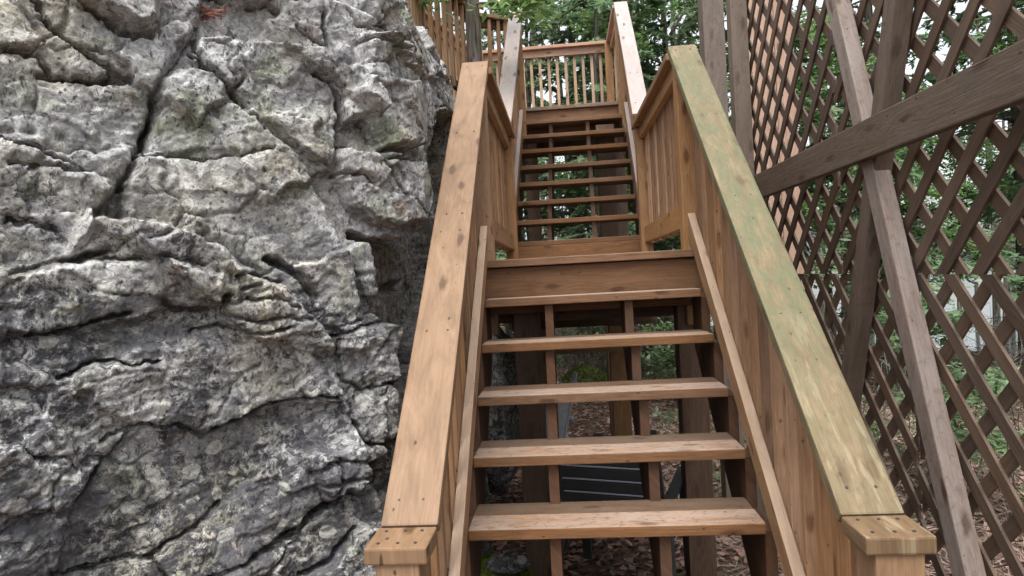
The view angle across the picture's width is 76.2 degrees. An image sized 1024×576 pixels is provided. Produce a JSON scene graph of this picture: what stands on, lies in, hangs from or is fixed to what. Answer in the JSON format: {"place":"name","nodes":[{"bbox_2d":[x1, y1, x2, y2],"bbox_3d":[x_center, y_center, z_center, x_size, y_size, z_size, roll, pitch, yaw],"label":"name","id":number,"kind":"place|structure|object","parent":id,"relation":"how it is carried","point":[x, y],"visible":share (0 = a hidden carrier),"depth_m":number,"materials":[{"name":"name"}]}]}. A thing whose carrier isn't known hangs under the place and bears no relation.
{"place":"outdoors","nodes":[
{"label":"outdoors","id":0,"kind":"place"},
{"bbox_2d":[426,0,1023,271],"label":"sky","id":1,"kind":"structure","parent":0,"point":[960,7],"materials":[{"name":"white"}]},
{"bbox_2d":[490,315,1023,575],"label":"ground","id":2,"kind":"structure","parent":0,"point":[587,567],"depth_m":4.43,"materials":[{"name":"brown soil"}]},
{"bbox_2d":[0,0,495,575],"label":"rock outcrop","id":3,"kind":"object","parent":2,"relation":"on","point":[214,242],"visible":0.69,"depth_m":1.91,"materials":[{"name":"stone"}]},
{"bbox_2d":[199,4,226,21],"bbox_3d":[-0.952,-0.861,2.041,0.162,0.057,0.086,-3,1,5],"label":"dry sprig","id":4,"kind":"object","parent":3,"relation":"on","point":[212,13],"visible":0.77,"depth_m":2.04,"materials":[{"name":"brown plant"}]},
{"bbox_2d":[416,0,604,61],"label":"cedar tree","id":5,"kind":"object","parent":3,"relation":"on","point":[473,31],"visible":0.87,"depth_m":5.49,"materials":[{"name":"green plant"}]},
{"bbox_2d":[427,1,523,229],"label":"cedar tree","id":6,"kind":"object","parent":2,"relation":"on","point":[454,25],"depth_m":15.85,"materials":[{"name":"green plant"}]},
{"bbox_2d":[425,4,527,255],"bbox_3d":[-1.111,-2.498,11.241,3.099,8.788,3.688,-2,1,42],"label":"cedar tree","id":7,"kind":"object","parent":2,"relation":"on","point":[496,250],"visible":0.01,"depth_m":11.27,"materials":[{"name":"green plant"}]},
{"bbox_2d":[486,327,520,495],"bbox_3d":[-0.198,0.757,4.432,0.803,1.287,0.914,-4,1,-24],"label":"boulder","id":8,"kind":"object","parent":2,"relation":"on","point":[503,422],"visible":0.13,"depth_m":4.10,"materials":[{"name":"stone"}]},
{"bbox_2d":[497,251,513,337],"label":"sapling","id":9,"kind":"object","parent":2,"relation":"on","point":[504,257],"visible":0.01,"depth_m":9.69,"materials":[{"name":"green plant"}]},
{"bbox_2d":[405,0,631,416],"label":"raised deck","id":10,"kind":"structure","parent":2,"relation":"on","point":[452,51],"depth_m":7.64,"materials":[{"name":"brown wood"}]},
{"bbox_2d":[481,5,571,336],"bbox_3d":[-0.057,-2.474,15.003,3.517,8.238,3.289,-3,1,17],"label":"spruce tree","id":11,"kind":"object","parent":2,"relation":"on","point":[484,34],"visible":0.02,"depth_m":14.94,"materials":[{"name":"green plant"}]},
{"bbox_2d":[481,2,596,331],"bbox_3d":[0.212,-3.019,12.324,3.354,9.513,3.992,-4,1,-19],"label":"cedar tree","id":12,"kind":"object","parent":2,"relation":"on","point":[549,32],"visible":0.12,"depth_m":12.23,"materials":[{"name":"green plant"}]},
{"bbox_2d":[499,323,598,366],"bbox_3d":[0.159,0.819,9.018,1.770,2.250,2.530,-2,1,37],"label":"bush","id":13,"kind":"object","parent":2,"relation":"on","point":[567,334],"visible":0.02,"depth_m":9.40,"materials":[{"name":"green plant"}]},
{"bbox_2d":[523,156,591,239],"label":"maple tree","id":14,"kind":"object","parent":2,"relation":"on","point":[545,230],"visible":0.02,"depth_m":18.00,"materials":[{"name":"green plant"}]},
{"bbox_2d":[545,372,577,437],"bbox_3d":[0.106,1.181,5.097,0.728,0.986,0.675,-3,1,26],"label":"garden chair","id":15,"kind":"object","parent":2,"relation":"on","point":[564,413],"visible":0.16,"depth_m":5.14,"materials":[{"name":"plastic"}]},
{"bbox_2d":[481,0,666,356],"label":"conifer tree","id":16,"kind":"object","parent":2,"relation":"on","point":[559,33],"visible":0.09,"depth_m":13.34,"materials":[{"name":"green plant"}]},
{"bbox_2d":[559,326,600,366],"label":"sapling","id":17,"kind":"object","parent":2,"relation":"on","point":[584,330],"visible":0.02,"depth_m":11.21,"materials":[{"name":"green plant"}]},
{"bbox_2d":[559,85,600,331],"bbox_3d":[2.072,-1.730,15.035,2.749,6.439,2.571,-2,1,32],"label":"spruce tree","id":18,"kind":"object","parent":2,"relation":"on","point":[568,158],"visible":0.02,"depth_m":15.08,"materials":[{"name":"green plant"}]},
{"bbox_2d":[562,365,607,382],"bbox_3d":[1.055,1.279,9.277,0.787,0.375,0.635,-3,1,5],"label":"bush","id":19,"kind":"object","parent":2,"relation":"on","point":[586,369],"visible":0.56,"depth_m":9.17,"materials":[{"name":"green plant"}]},
{"bbox_2d":[524,0,680,380],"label":"cedar tree","id":20,"kind":"object","parent":2,"relation":"on","point":[590,36],"visible":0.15,"depth_m":10.22,"materials":[{"name":"green plant"}]},
{"bbox_2d":[554,5,654,325],"bbox_3d":[2.700,-4.099,16.872,3.916,10.718,3.868,-4,1,-26],"label":"conifer tree","id":21,"kind":"object","parent":2,"relation":"on","point":[564,209],"visible":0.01,"depth_m":16.77,"materials":[{"name":"green plant"}]},
{"bbox_2d":[524,0,695,329],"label":"conifer tree","id":22,"kind":"object","parent":2,"relation":"on","point":[643,65],"visible":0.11,"depth_m":11.75,"materials":[{"name":"green plant"}]},
{"bbox_2d":[588,326,638,365],"bbox_3d":[1.557,0.900,10.102,1.174,1.493,1.678,-3,1,25],"label":"bush","id":23,"kind":"object","parent":2,"relation":"on","point":[602,329],"visible":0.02,"depth_m":10.04,"materials":[{"name":"green plant"}]},
{"bbox_2d":[546,430,685,575],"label":"garden chair","id":24,"kind":"object","parent":2,"relation":"on","point":[602,482],"visible":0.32,"depth_m":3.33,"materials":[{"name":"grey plastic"}]},
{"bbox_2d":[542,0,699,372],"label":"cedar tree","id":25,"kind":"object","parent":2,"relation":"on","point":[657,53],"visible":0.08,"depth_m":10.90,"materials":[{"name":"green plant"}]},
{"bbox_2d":[364,1,936,575],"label":"wooden staircase","id":26,"kind":"structure","parent":2,"relation":"on","point":[810,459],"depth_m":2.63,"materials":[{"name":"brown wood"}]},
{"bbox_2d":[583,0,731,321],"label":"conifer tree","id":27,"kind":"object","parent":2,"relation":"on","point":[663,44],"visible":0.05,"depth_m":12.56,"materials":[{"name":"green plant"}]},
{"bbox_2d":[634,313,711,378],"bbox_3d":[2.267,0.672,8.131,1.677,2.132,2.397,-4,1,-39],"label":"bush","id":28,"kind":"object","parent":2,"relation":"on","point":[667,353],"visible":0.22,"depth_m":8.28,"materials":[{"name":"green plant"}]},
{"bbox_2d":[541,0,818,247],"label":"maple tree","id":29,"kind":"object","parent":2,"relation":"on","point":[652,12],"visible":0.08,"depth_m":10.97,"materials":[{"name":"green plant"}]},
{"bbox_2d":[651,234,713,346],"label":"sapling","id":30,"kind":"object","parent":2,"relation":"on","point":[655,246],"visible":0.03,"depth_m":10.69,"materials":[{"name":"green plant"}]},
{"bbox_2d":[433,0,1016,344],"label":"trunks","id":31,"kind":"object","parent":2,"relation":"on","point":[959,306],"depth_m":17.03,"materials":[{"name":"brown wood"}]},
{"bbox_2d":[661,254,833,346],"bbox_3d":[2.771,0.575,7.427,1.778,2.260,2.542,-2,1,42],"label":"bush","id":32,"kind":"object","parent":2,"relation":"on","point":[816,272],"depth_m":7.30,"materials":[{"name":"green plant"}]},
{"bbox_2d":[671,0,835,320],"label":"cedar tree","id":33,"kind":"object","parent":2,"relation":"on","point":[697,30],"visible":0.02,"depth_m":14.18,"materials":[{"name":"green plant"}]},
{"bbox_2d":[499,227,1023,575],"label":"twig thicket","id":34,"kind":"object","parent":2,"relation":"on","point":[566,358],"visible":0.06,"depth_m":7.39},
{"bbox_2d":[747,0,804,289],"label":"plank screen","id":35,"kind":"object","parent":2,"relation":"on","point":[798,229],"visible":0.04,"depth_m":5.11,"materials":[{"name":"wood"}]},
{"bbox_2d":[631,0,924,361],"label":"cedar tree","id":36,"kind":"object","parent":2,"relation":"on","point":[691,20],"visible":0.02,"depth_m":8.67,"materials":[{"name":"green plant"}]},
{"bbox_2d":[570,340,1023,575],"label":"fallen twigs","id":37,"kind":"object","parent":2,"relation":"on","point":[644,567],"visible":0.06,"depth_m":4.91,"materials":[{"name":"brown wood"}]},
{"bbox_2d":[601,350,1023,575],"bbox_3d":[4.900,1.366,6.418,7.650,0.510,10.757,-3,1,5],"label":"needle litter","id":38,"kind":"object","parent":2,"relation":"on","point":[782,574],"visible":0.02,"depth_m":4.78,"materials":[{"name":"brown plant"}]},
{"bbox_2d":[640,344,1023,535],"bbox_3d":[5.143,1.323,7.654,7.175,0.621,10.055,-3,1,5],"label":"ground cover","id":39,"kind":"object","parent":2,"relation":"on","point":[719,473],"visible":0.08,"depth_m":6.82,"materials":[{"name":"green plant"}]},
{"bbox_2d":[724,3,954,338],"bbox_3d":[5.663,-2.143,11.655,4.304,6.985,3.720,-4,1,-31],"label":"maple tree","id":40,"kind":"object","parent":2,"relation":"on","point":[829,289],"depth_m":11.94,"materials":[{"name":"green plant"}]},
{"bbox_2d":[697,0,1023,575],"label":"lattice fence","id":41,"kind":"object","parent":2,"relation":"on","point":[983,89],"visible":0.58,"depth_m":2.23,"materials":[{"name":"brown wood"}]},
{"bbox_2d":[829,15,955,335],"bbox_3d":[7.328,-1.985,13.109,2.840,7.113,3.037,-3,1,2],"label":"spruce tree","id":42,"kind":"object","parent":2,"relation":"on","point":[842,313],"visible":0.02,"depth_m":12.96,"materials":[{"name":"green plant"}]},
{"bbox_2d":[792,4,1023,298],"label":"maple tree","id":43,"kind":"object","parent":2,"relation":"on","point":[932,193],"visible":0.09,"depth_m":8.33,"materials":[{"name":"green plant"}]},
{"bbox_2d":[794,0,1023,387],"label":"cedar tree","id":44,"kind":"object","parent":2,"relation":"on","point":[1011,279],"visible":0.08,"depth_m":8.34,"materials":[{"name":"green plant"}]},
{"bbox_2d":[814,261,1023,484],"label":"bush","id":45,"kind":"object","parent":2,"relation":"on","point":[992,381],"visible":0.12,"depth_m":4.47,"materials":[{"name":"green plant"}]},
{"bbox_2d":[894,0,1023,366],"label":"conifer tree","id":46,"kind":"object","parent":2,"relation":"on","point":[980,20],"visible":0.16,"depth_m":9.07,"materials":[{"name":"green plant"}]},
{"bbox_2d":[901,25,1023,300],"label":"maple tree","id":47,"kind":"object","parent":2,"relation":"on","point":[983,154],"visible":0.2,"depth_m":8.57,"materials":[{"name":"green plant"}]},
{"bbox_2d":[924,0,1023,353],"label":"cedar tree","id":48,"kind":"object","parent":2,"relation":"on","point":[1000,113],"visible":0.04,"depth_m":9.75,"materials":[{"name":"green plant"}]},
{"bbox_2d":[934,11,1015,293],"bbox_3d":[9.651,-3.057,11.861,3.385,9.600,4.029,-4,1,-31],"label":"cedar tree","id":49,"kind":"object","parent":2,"relation":"on","point":[988,228],"visible":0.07,"depth_m":12.11,"materials":[{"name":"green plant"}]},
{"bbox_2d":[710,264,1017,356],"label":"lake","id":50,"kind":"structure","parent":0,"point":[985,311],"depth_m":23.34,"materials":[{"name":"liquid"}]},
{"bbox_3d":[-0.122,1.604,3.083,0.567,0.571,0.637,-3,1,5],"label":"boulder","id":51,"kind":"object","parent":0,"visible":0},
{"bbox_2d":[481,553,532,575],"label":"moss cushion","id":52,"kind":"object","parent":51,"relation":"on","point":[526,571],"visible":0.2,"depth_m":3.02,"materials":[{"name":"green plant"}]},
{"bbox_2d":[486,551,530,574],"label":"stone","id":53,"kind":"object","parent":52,"relation":"on","point":[512,562],"visible":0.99,"depth_m":2.95,"materials":[{"name":"stone"}]}
]}

